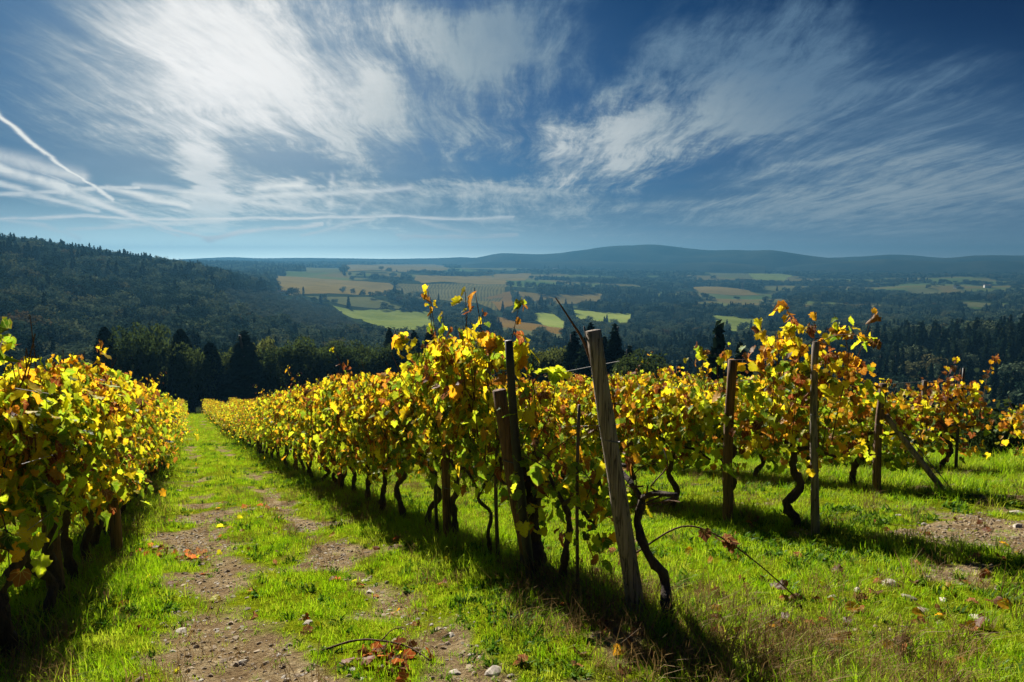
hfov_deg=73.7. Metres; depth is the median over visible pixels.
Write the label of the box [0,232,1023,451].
woods
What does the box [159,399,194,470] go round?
grapevine
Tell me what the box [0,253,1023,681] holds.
ground
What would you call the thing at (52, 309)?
broadleaf tree
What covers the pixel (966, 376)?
conifer tree
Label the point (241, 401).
grapevine
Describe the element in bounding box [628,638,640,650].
fallen leaf
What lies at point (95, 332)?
broadleaf tree
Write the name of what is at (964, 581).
fallen leaf
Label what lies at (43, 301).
conifer tree
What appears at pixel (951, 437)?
shrub
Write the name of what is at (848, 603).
fallen leaf
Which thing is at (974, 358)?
broadleaf tree
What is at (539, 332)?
broadleaf tree
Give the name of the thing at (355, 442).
grapevine
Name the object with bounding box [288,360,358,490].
grapevine
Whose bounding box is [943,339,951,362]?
conifer tree
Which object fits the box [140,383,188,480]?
grapevine
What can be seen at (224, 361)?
oak tree
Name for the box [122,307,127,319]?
conifer tree
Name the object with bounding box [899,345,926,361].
broadleaf tree
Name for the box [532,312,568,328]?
field
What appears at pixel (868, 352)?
conifer tree
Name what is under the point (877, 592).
fallen leaf
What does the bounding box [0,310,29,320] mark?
broadleaf tree
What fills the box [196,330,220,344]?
broadleaf tree
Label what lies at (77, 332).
broadleaf tree
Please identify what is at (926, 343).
conifer tree
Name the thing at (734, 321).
field
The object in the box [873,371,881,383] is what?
conifer tree
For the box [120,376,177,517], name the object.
grapevine
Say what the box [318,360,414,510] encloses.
grapevine
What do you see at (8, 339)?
vine shoot
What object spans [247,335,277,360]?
oak tree
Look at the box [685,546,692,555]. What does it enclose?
fallen leaf
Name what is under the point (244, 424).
grapevine
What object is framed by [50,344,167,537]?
grapevine
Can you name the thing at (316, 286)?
field
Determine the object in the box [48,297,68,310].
broadleaf tree
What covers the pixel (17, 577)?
vine shoot
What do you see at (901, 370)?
conifer tree
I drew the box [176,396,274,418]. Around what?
distant vines
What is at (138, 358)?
oak tree
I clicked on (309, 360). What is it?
oak tree
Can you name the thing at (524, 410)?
grapevine
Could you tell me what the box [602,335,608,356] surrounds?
conifer tree
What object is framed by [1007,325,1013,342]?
conifer tree
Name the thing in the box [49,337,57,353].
conifer tree
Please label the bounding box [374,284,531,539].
grapevine
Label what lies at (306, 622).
stone
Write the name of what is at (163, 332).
broadleaf tree
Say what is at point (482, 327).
broadleaf tree
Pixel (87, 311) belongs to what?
broadleaf tree
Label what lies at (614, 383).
grapevine
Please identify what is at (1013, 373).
conifer tree
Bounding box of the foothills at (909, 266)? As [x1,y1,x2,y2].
[776,259,1023,273]
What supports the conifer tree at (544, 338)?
on the ground at (300, 659)
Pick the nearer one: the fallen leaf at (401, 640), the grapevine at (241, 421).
the fallen leaf at (401, 640)
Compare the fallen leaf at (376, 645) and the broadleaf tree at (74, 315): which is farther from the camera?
the broadleaf tree at (74, 315)
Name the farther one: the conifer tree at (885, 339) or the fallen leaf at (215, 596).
the conifer tree at (885, 339)
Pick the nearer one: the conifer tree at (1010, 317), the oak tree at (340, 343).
the oak tree at (340, 343)
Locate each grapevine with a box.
[0,314,119,597]
[0,334,66,657]
[0,351,121,617]
[14,348,143,581]
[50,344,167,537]
[69,357,151,547]
[70,339,152,563]
[100,388,169,510]
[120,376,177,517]
[126,379,198,505]
[132,371,177,494]
[135,374,196,499]
[136,395,176,487]
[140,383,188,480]
[141,370,184,479]
[143,386,188,473]
[144,397,183,467]
[149,387,186,465]
[158,409,197,471]
[159,396,184,469]
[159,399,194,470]
[170,397,189,445]
[217,405,231,432]
[219,404,237,433]
[223,403,236,437]
[225,404,246,439]
[226,402,240,438]
[226,404,244,441]
[227,402,249,444]
[228,401,256,446]
[229,399,252,433]
[229,403,251,445]
[230,400,254,444]
[230,400,258,447]
[236,400,257,442]
[236,402,259,451]
[238,405,262,453]
[240,406,269,455]
[241,404,266,454]
[243,398,274,458]
[245,389,289,461]
[247,387,275,456]
[249,400,282,463]
[253,402,289,458]
[257,379,310,474]
[260,373,301,467]
[263,379,310,470]
[264,366,315,478]
[270,397,305,470]
[280,376,336,480]
[282,372,373,494]
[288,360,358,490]
[292,376,346,483]
[307,346,399,501]
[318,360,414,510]
[341,370,456,517]
[351,353,479,529]
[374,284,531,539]
[422,287,562,552]
[472,374,526,464]
[477,356,586,575]
[488,373,544,452]
[495,375,574,455]
[509,426,634,583]
[522,365,595,488]
[546,371,642,492]
[560,374,591,455]
[569,368,693,496]
[607,449,693,619]
[612,351,661,435]
[615,375,736,508]
[639,362,714,471]
[653,342,809,510]
[678,366,721,451]
[693,372,770,468]
[699,365,737,395]
[712,300,888,526]
[723,375,799,477]
[724,370,772,454]
[760,395,855,482]
[790,385,866,456]
[801,389,935,485]
[822,376,906,463]
[862,378,966,461]
[898,353,1008,468]
[985,401,1023,456]
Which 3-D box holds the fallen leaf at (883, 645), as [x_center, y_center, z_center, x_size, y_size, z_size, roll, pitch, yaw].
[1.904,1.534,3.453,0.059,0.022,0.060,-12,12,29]
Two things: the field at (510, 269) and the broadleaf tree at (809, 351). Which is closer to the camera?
the broadleaf tree at (809, 351)
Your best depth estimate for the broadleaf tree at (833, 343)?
370.78 m
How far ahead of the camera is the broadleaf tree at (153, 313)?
313.83 m
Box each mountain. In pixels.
[437,244,852,270]
[835,255,1023,261]
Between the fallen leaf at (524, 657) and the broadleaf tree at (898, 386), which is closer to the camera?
the fallen leaf at (524, 657)
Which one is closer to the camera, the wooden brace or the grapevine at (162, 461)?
the wooden brace
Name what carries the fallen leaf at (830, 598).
on the ground at (300, 659)
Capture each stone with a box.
[176,627,186,632]
[238,659,248,664]
[303,620,312,624]
[449,669,460,674]
[484,665,501,676]
[881,579,898,586]
[901,594,917,600]
[1009,510,1023,514]
[1013,523,1021,527]
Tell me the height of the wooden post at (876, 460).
1.693 m
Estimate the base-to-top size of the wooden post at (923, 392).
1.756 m
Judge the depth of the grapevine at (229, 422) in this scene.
34.74 m
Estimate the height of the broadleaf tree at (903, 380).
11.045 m
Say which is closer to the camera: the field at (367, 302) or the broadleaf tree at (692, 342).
the broadleaf tree at (692, 342)
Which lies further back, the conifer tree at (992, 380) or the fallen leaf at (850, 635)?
the conifer tree at (992, 380)
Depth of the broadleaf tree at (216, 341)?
219.75 m
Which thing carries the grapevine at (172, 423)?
on the ground at (300, 659)
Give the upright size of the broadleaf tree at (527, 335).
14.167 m
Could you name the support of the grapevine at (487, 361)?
on the ground at (300, 659)
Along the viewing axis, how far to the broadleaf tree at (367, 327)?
464.26 m
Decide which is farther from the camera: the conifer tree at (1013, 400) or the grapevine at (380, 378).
the conifer tree at (1013, 400)
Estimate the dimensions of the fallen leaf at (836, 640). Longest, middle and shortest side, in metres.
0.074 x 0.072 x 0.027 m
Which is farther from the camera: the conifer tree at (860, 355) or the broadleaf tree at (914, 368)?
the conifer tree at (860, 355)
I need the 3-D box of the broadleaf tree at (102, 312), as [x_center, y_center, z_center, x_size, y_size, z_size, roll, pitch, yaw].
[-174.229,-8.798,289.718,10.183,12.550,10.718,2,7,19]
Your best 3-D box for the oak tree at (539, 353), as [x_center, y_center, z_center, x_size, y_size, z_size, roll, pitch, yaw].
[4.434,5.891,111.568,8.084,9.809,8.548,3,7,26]
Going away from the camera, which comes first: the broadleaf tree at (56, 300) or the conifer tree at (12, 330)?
the conifer tree at (12, 330)
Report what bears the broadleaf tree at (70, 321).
on the ground at (300, 659)
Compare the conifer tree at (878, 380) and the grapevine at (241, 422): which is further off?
the conifer tree at (878, 380)
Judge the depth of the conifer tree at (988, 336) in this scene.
304.82 m
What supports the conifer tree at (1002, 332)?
on the ground at (300, 659)
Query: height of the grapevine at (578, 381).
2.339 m
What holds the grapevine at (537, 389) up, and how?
on the ground at (300, 659)
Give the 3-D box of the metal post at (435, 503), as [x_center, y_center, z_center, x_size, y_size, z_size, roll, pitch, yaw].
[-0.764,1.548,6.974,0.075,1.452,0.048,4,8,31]
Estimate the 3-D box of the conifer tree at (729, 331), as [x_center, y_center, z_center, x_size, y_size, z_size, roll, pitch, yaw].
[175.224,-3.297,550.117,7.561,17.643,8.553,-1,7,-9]
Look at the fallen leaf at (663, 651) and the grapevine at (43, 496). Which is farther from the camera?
the grapevine at (43, 496)
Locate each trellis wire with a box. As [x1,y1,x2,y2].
[456,424,617,430]
[468,361,618,389]
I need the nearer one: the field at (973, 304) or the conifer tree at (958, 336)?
the conifer tree at (958, 336)
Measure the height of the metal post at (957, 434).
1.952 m
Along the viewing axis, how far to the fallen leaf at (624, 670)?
3.25 m
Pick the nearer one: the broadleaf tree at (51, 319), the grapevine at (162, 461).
the grapevine at (162, 461)
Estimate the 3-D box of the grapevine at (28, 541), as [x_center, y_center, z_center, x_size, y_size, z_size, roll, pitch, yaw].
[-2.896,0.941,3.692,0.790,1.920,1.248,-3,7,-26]
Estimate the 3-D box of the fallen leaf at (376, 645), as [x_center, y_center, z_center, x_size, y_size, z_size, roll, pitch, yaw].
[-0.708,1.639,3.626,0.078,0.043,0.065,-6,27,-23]
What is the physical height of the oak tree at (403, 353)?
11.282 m
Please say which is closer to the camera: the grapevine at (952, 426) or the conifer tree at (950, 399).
the grapevine at (952, 426)
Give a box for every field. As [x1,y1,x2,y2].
[276,276,393,295]
[306,267,340,272]
[307,296,408,309]
[334,306,433,329]
[347,264,447,271]
[393,283,507,310]
[414,275,506,283]
[462,268,513,270]
[487,291,513,309]
[493,273,530,280]
[497,317,562,333]
[503,327,561,338]
[515,291,543,300]
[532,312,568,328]
[538,293,601,303]
[573,310,630,322]
[693,287,759,294]
[710,273,750,278]
[714,315,756,330]
[748,273,791,280]
[765,287,792,290]
[905,288,938,293]
[963,302,1018,306]
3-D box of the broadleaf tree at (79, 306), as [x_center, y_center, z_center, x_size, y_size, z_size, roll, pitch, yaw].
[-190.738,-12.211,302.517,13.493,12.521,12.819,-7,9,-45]
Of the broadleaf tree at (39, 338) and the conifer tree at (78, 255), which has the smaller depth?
the broadleaf tree at (39, 338)
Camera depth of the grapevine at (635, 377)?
14.33 m
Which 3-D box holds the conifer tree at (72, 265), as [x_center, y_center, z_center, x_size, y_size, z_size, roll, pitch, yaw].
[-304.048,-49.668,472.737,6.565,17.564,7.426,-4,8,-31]
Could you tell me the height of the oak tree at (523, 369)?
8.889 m
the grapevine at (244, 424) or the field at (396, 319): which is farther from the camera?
the field at (396, 319)
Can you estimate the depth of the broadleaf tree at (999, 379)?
226.94 m
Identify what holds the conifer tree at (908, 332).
on the ground at (300, 659)
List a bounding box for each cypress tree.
[90,326,117,372]
[168,328,198,412]
[196,342,224,410]
[258,277,263,291]
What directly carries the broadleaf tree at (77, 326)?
on the ground at (300, 659)
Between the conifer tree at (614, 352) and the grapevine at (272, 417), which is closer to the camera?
the grapevine at (272, 417)
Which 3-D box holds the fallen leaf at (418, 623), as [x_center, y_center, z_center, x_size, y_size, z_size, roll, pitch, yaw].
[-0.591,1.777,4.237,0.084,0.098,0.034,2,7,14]
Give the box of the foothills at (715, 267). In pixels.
[461,261,764,273]
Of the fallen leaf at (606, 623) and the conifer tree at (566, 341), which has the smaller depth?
the fallen leaf at (606, 623)
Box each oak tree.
[102,325,164,396]
[126,319,175,396]
[166,341,217,412]
[209,347,232,394]
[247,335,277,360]
[254,345,305,394]
[283,335,333,389]
[306,337,347,383]
[318,343,363,383]
[345,339,381,372]
[356,343,397,381]
[380,341,417,382]
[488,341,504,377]
[496,351,539,381]
[529,348,559,382]
[536,345,572,382]
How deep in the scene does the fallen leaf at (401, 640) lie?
3.68 m
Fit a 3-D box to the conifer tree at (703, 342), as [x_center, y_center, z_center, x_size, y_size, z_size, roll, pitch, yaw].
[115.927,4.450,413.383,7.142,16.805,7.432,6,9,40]
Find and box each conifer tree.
[9,324,19,355]
[11,233,16,243]
[15,244,21,256]
[23,336,38,361]
[34,336,41,356]
[40,291,47,305]
[43,271,52,287]
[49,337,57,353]
[70,257,76,272]
[76,249,80,260]
[80,284,86,296]
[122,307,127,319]
[174,305,179,319]
[188,328,199,349]
[192,332,203,352]
[202,330,274,411]
[293,322,297,331]
[383,327,395,349]
[408,330,420,356]
[419,329,435,364]
[540,332,546,345]
[558,331,581,386]
[564,334,568,348]
[571,322,594,381]
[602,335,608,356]
[604,323,626,380]
[624,346,633,369]
[676,363,685,380]
[685,348,691,365]
[701,335,706,347]
[703,319,733,439]
[728,326,732,335]
[734,341,746,380]
[744,330,750,349]
[749,331,753,345]
[855,352,865,377]
[860,348,869,375]
[866,346,871,359]
[871,351,883,378]
[871,364,877,381]
[873,321,880,337]
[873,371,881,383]
[874,375,880,391]
[881,323,886,333]
[881,355,889,377]
[882,333,888,343]
[886,340,892,358]
[888,362,896,378]
[891,331,896,341]
[892,351,899,367]
[897,359,906,377]
[900,346,905,358]
[903,322,910,341]
[909,348,915,372]
[913,330,922,347]
[915,325,923,344]
[916,345,924,370]
[916,368,924,384]
[920,366,927,379]
[923,332,929,348]
[924,349,931,373]
[927,362,934,382]
[929,330,932,349]
[931,324,940,348]
[932,320,937,340]
[933,336,943,357]
[934,353,944,380]
[934,382,957,421]
[936,362,945,391]
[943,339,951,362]
[948,340,958,372]
[951,319,961,339]
[951,361,959,376]
[955,332,960,343]
[956,361,961,374]
[959,319,964,338]
[960,371,969,384]
[962,338,974,364]
[966,358,974,381]
[971,331,978,363]
[972,316,979,329]
[973,321,977,330]
[976,332,983,358]
[977,373,984,390]
[978,341,990,371]
[985,331,991,349]
[988,362,998,389]
[988,383,998,404]
[991,322,1000,348]
[996,372,1010,410]
[997,327,1005,350]
[997,333,1007,355]
[997,347,1001,365]
[997,350,1005,370]
[1004,335,1017,364]
[1005,323,1011,335]
[1006,394,1016,408]
[1007,314,1014,324]
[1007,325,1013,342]
[1009,368,1016,393]
[1009,375,1015,395]
[1016,322,1021,334]
[1016,372,1020,386]
[1017,354,1022,367]
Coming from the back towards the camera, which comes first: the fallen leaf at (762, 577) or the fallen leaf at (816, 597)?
the fallen leaf at (762, 577)
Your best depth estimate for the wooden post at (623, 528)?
3.84 m
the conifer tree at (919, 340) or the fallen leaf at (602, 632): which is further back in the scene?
the conifer tree at (919, 340)
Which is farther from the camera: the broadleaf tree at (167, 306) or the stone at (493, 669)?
the broadleaf tree at (167, 306)
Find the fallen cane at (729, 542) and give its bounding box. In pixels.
[636,525,803,602]
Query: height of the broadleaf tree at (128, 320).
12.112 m
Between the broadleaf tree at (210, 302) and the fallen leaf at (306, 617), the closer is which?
the fallen leaf at (306, 617)
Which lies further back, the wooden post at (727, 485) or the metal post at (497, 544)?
the wooden post at (727, 485)
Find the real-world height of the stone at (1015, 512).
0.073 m
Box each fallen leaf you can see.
[64,668,79,676]
[118,600,128,606]
[136,625,150,632]
[210,594,220,599]
[298,612,308,620]
[300,624,312,635]
[313,621,323,629]
[340,657,353,664]
[357,646,369,661]
[359,655,374,665]
[369,647,378,659]
[371,642,382,648]
[376,667,387,677]
[378,655,391,667]
[387,661,406,675]
[391,658,403,666]
[393,635,405,649]
[395,670,412,681]
[397,652,407,662]
[404,648,415,658]
[405,639,417,648]
[411,620,420,626]
[425,645,435,658]
[513,653,529,667]
[548,646,564,654]
[570,660,582,666]
[573,647,587,654]
[596,618,610,627]
[601,627,611,637]
[613,643,625,655]
[618,663,631,673]
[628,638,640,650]
[630,627,643,635]
[659,648,672,658]
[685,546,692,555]
[706,613,720,620]
[709,623,727,639]
[711,586,723,596]
[760,575,772,582]
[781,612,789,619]
[812,595,821,602]
[827,597,838,606]
[830,633,844,644]
[831,564,843,573]
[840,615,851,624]
[842,631,851,639]
[844,600,857,611]
[854,592,867,600]
[868,588,882,593]
[882,639,892,647]
[893,633,910,643]
[912,607,924,615]
[912,616,927,623]
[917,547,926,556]
[935,603,945,613]
[959,577,970,583]
[959,623,978,630]
[964,620,977,628]
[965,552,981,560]
[965,597,978,603]
[974,617,983,626]
[979,569,992,577]
[984,596,1002,608]
[997,598,1014,609]
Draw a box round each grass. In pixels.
[0,411,1023,681]
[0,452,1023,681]
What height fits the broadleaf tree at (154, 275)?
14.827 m
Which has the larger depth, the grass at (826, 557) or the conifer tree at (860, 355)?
the conifer tree at (860, 355)
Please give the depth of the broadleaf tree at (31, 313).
254.91 m
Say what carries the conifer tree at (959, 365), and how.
on the ground at (300, 659)
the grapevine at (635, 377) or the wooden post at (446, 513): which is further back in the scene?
the grapevine at (635, 377)
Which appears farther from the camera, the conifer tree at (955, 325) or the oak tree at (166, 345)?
the conifer tree at (955, 325)
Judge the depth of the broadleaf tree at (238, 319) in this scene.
342.53 m
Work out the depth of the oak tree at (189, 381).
97.73 m
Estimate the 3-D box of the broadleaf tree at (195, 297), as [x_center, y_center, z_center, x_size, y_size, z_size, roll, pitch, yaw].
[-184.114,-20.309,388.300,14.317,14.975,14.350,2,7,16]
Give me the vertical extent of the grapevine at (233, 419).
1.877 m
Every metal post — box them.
[434,425,438,532]
[494,428,499,555]
[575,404,580,594]
[954,368,964,469]
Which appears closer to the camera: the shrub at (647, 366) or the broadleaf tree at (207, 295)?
the shrub at (647, 366)
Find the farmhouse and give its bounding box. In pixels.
[983,284,991,287]
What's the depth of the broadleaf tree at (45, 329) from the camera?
220.64 m
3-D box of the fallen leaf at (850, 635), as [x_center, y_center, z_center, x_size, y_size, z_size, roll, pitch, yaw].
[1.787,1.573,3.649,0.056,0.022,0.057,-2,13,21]
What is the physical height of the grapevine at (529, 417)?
1.746 m
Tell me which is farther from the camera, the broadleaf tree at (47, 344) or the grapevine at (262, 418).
the broadleaf tree at (47, 344)
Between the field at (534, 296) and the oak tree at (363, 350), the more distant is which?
the field at (534, 296)
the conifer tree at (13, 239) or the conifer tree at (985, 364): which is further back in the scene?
the conifer tree at (13, 239)
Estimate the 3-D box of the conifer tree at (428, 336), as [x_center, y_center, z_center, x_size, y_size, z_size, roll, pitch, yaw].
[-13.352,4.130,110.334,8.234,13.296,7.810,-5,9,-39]
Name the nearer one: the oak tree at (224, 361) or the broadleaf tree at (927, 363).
the oak tree at (224, 361)
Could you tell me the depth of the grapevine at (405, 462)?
7.38 m
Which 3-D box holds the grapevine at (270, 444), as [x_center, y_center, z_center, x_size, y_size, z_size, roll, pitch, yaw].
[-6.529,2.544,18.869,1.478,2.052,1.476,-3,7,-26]
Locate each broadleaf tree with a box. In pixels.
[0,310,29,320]
[0,318,29,329]
[1,251,20,257]
[3,322,36,334]
[4,344,26,363]
[6,291,40,304]
[9,290,36,298]
[10,283,27,292]
[11,267,42,281]
[11,304,39,314]
[13,332,49,356]
[14,285,38,294]
[15,287,40,295]
[18,314,51,329]
[24,312,55,319]
[27,323,60,339]
[29,321,62,342]
[30,304,59,320]
[34,305,59,316]
[38,340,64,354]
[44,317,58,324]
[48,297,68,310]
[51,277,78,292]
[51,324,84,346]
[54,302,67,312]
[54,318,78,334]
[57,328,91,346]
[60,312,85,323]
[61,320,86,333]
[66,299,95,320]
[68,318,93,330]
[71,306,90,318]
[72,293,97,304]
[82,339,95,346]
[90,306,113,323]
[90,326,121,338]
[92,319,123,330]
[109,288,132,303]
[109,294,128,305]
[112,290,140,305]
[114,281,129,289]
[116,316,146,328]
[116,321,142,330]
[119,324,145,340]
[120,288,145,299]
[123,256,138,263]
[136,305,162,322]
[136,324,169,341]
[139,296,154,307]
[146,272,161,279]
[154,308,167,323]
[157,309,176,320]
[161,303,172,309]
[168,321,194,340]
[170,303,190,313]
[171,328,197,339]
[179,292,203,304]
[180,291,199,296]
[182,317,214,333]
[195,297,221,309]
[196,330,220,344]
[197,291,211,298]
[200,336,221,348]
[214,328,240,342]
[217,313,241,322]
[228,314,249,324]
[236,326,255,335]
[241,312,260,321]
[244,328,260,340]
[258,327,271,340]
[264,317,280,328]
[273,312,291,324]
[277,319,293,331]
[359,322,374,333]
[477,325,485,331]
[523,333,536,339]
[531,327,544,338]
[542,330,554,341]
[663,348,684,361]
[681,339,699,349]
[796,333,817,342]
[806,343,826,354]
[823,339,837,348]
[871,347,880,359]
[878,373,914,390]
[889,378,919,396]
[890,375,909,390]
[898,360,923,378]
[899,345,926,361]
[917,353,948,377]
[926,363,950,380]
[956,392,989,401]
[958,353,979,369]
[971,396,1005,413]
[983,369,1018,388]
[998,361,1023,382]
[998,365,1023,380]
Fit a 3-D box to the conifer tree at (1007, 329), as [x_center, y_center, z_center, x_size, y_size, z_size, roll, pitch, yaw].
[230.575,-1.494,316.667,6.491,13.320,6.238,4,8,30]
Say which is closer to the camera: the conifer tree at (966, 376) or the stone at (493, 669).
the stone at (493, 669)
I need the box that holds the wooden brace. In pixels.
[884,414,945,489]
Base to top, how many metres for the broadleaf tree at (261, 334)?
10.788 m
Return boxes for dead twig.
[322,627,430,660]
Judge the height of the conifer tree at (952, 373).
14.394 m
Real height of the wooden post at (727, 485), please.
1.993 m
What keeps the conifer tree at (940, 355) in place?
on the ground at (300, 659)
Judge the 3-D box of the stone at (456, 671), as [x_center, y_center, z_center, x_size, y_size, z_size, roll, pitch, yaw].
[-0.288,1.648,3.392,0.051,0.028,0.066,-5,9,-39]
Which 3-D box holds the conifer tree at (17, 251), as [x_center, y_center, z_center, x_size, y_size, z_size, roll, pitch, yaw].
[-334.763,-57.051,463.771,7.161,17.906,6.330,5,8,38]
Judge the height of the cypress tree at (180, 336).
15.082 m
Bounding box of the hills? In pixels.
[178,257,469,263]
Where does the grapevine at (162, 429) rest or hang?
on the ground at (300, 659)
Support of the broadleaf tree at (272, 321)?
on the ground at (300, 659)
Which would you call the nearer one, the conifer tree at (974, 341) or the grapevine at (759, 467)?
the grapevine at (759, 467)
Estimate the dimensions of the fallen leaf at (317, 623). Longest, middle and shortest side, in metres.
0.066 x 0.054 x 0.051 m
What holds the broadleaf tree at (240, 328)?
on the ground at (300, 659)
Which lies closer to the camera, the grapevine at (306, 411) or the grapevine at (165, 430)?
the grapevine at (165, 430)
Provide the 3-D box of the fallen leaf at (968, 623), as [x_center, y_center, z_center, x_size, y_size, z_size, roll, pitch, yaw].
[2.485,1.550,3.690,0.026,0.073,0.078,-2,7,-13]
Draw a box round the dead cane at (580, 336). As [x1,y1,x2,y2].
[555,297,590,364]
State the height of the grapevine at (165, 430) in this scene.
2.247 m
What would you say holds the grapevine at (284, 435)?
on the ground at (300, 659)
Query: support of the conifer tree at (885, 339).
on the ground at (300, 659)
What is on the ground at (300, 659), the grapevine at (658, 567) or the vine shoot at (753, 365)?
the grapevine at (658, 567)
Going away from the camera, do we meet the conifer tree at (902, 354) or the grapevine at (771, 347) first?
the grapevine at (771, 347)
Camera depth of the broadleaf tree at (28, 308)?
274.13 m
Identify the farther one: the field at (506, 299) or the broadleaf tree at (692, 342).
the field at (506, 299)
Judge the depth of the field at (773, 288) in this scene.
1822.65 m
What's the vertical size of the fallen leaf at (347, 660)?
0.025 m
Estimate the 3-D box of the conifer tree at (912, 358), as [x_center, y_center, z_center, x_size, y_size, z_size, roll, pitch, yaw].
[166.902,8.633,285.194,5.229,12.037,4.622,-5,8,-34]
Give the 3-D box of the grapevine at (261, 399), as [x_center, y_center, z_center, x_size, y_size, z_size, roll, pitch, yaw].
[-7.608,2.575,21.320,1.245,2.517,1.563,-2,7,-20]
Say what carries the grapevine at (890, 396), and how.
on the ground at (300, 659)
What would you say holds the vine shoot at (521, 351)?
attached to the grapevine at (487, 361)
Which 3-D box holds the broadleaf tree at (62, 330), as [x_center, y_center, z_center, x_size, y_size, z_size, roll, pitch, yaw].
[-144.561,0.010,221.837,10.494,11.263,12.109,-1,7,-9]
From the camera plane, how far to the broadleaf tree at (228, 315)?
344.96 m
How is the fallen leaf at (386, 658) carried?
on the ground at (300, 659)
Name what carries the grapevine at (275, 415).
on the ground at (300, 659)
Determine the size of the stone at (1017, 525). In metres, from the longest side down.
0.136 x 0.074 x 0.064 m
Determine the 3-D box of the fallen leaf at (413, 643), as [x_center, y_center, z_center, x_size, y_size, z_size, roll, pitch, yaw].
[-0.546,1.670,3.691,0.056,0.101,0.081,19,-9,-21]
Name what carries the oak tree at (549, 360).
on the ground at (300, 659)
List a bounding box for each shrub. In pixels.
[610,348,671,378]
[916,408,1023,454]
[938,397,1023,451]
[959,409,1023,456]
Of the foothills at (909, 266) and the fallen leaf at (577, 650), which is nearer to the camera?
the fallen leaf at (577, 650)
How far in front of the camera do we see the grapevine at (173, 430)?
16.95 m
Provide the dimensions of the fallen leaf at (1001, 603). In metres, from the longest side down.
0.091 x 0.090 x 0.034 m
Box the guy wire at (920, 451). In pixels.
[887,412,952,490]
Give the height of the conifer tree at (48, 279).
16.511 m
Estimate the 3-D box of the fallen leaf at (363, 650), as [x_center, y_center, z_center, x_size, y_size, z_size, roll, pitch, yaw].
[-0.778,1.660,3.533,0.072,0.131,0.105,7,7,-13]
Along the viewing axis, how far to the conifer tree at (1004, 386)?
202.05 m
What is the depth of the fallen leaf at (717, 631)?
3.60 m
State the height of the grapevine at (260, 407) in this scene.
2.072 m
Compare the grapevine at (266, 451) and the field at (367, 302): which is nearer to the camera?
the grapevine at (266, 451)
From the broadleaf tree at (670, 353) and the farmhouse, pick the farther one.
the farmhouse
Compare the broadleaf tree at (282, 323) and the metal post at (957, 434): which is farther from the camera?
the broadleaf tree at (282, 323)
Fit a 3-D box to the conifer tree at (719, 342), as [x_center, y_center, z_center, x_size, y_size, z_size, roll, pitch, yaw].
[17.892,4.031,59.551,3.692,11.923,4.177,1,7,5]
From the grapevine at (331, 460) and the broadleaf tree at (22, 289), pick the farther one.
the broadleaf tree at (22, 289)
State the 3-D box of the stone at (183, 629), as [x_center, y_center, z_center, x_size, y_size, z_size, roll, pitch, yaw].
[-2.091,1.837,4.314,0.066,0.035,0.084,-4,8,-33]
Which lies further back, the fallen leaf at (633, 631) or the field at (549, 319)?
the field at (549, 319)
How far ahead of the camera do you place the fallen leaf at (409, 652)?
3.58 m
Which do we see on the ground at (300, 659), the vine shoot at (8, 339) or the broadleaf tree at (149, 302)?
the broadleaf tree at (149, 302)
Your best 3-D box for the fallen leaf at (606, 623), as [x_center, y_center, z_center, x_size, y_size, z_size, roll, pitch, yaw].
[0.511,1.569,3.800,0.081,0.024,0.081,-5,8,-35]
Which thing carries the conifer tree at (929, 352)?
on the ground at (300, 659)
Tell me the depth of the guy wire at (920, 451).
8.69 m
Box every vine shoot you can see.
[0,316,20,363]
[0,489,31,590]
[391,331,412,363]
[469,331,504,354]
[504,330,529,387]
[530,365,572,387]
[694,346,709,392]
[730,352,781,395]
[779,316,803,383]
[796,316,860,362]
[799,332,881,369]
[971,399,994,417]
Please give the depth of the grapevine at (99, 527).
7.02 m
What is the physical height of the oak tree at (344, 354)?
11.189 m
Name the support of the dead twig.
on the ground at (300, 659)
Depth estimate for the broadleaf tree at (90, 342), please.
199.25 m
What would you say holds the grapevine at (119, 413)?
on the ground at (300, 659)
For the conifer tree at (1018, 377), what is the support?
on the ground at (300, 659)
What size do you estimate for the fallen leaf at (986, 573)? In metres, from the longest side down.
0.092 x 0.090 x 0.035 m
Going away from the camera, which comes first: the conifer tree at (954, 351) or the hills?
the conifer tree at (954, 351)
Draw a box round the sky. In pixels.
[0,0,1023,259]
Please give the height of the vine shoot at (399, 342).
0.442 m
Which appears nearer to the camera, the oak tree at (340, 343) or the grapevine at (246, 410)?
the grapevine at (246, 410)
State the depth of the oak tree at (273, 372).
101.64 m
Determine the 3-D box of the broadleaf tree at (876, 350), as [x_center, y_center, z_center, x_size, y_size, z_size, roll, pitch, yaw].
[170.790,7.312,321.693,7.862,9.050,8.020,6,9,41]
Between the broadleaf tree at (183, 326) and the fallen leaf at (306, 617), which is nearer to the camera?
the fallen leaf at (306, 617)
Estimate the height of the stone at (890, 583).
0.067 m
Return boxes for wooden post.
[41,433,65,591]
[101,381,124,555]
[294,445,297,470]
[337,424,341,490]
[442,393,451,538]
[492,388,532,571]
[505,340,534,579]
[586,329,645,612]
[722,359,737,524]
[810,341,819,535]
[872,383,886,491]
[917,380,926,466]
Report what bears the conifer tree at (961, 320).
on the ground at (300, 659)
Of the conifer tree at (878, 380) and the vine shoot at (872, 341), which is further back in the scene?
the conifer tree at (878, 380)
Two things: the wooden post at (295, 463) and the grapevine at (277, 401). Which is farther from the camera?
the wooden post at (295, 463)
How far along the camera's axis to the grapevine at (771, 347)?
6.48 m

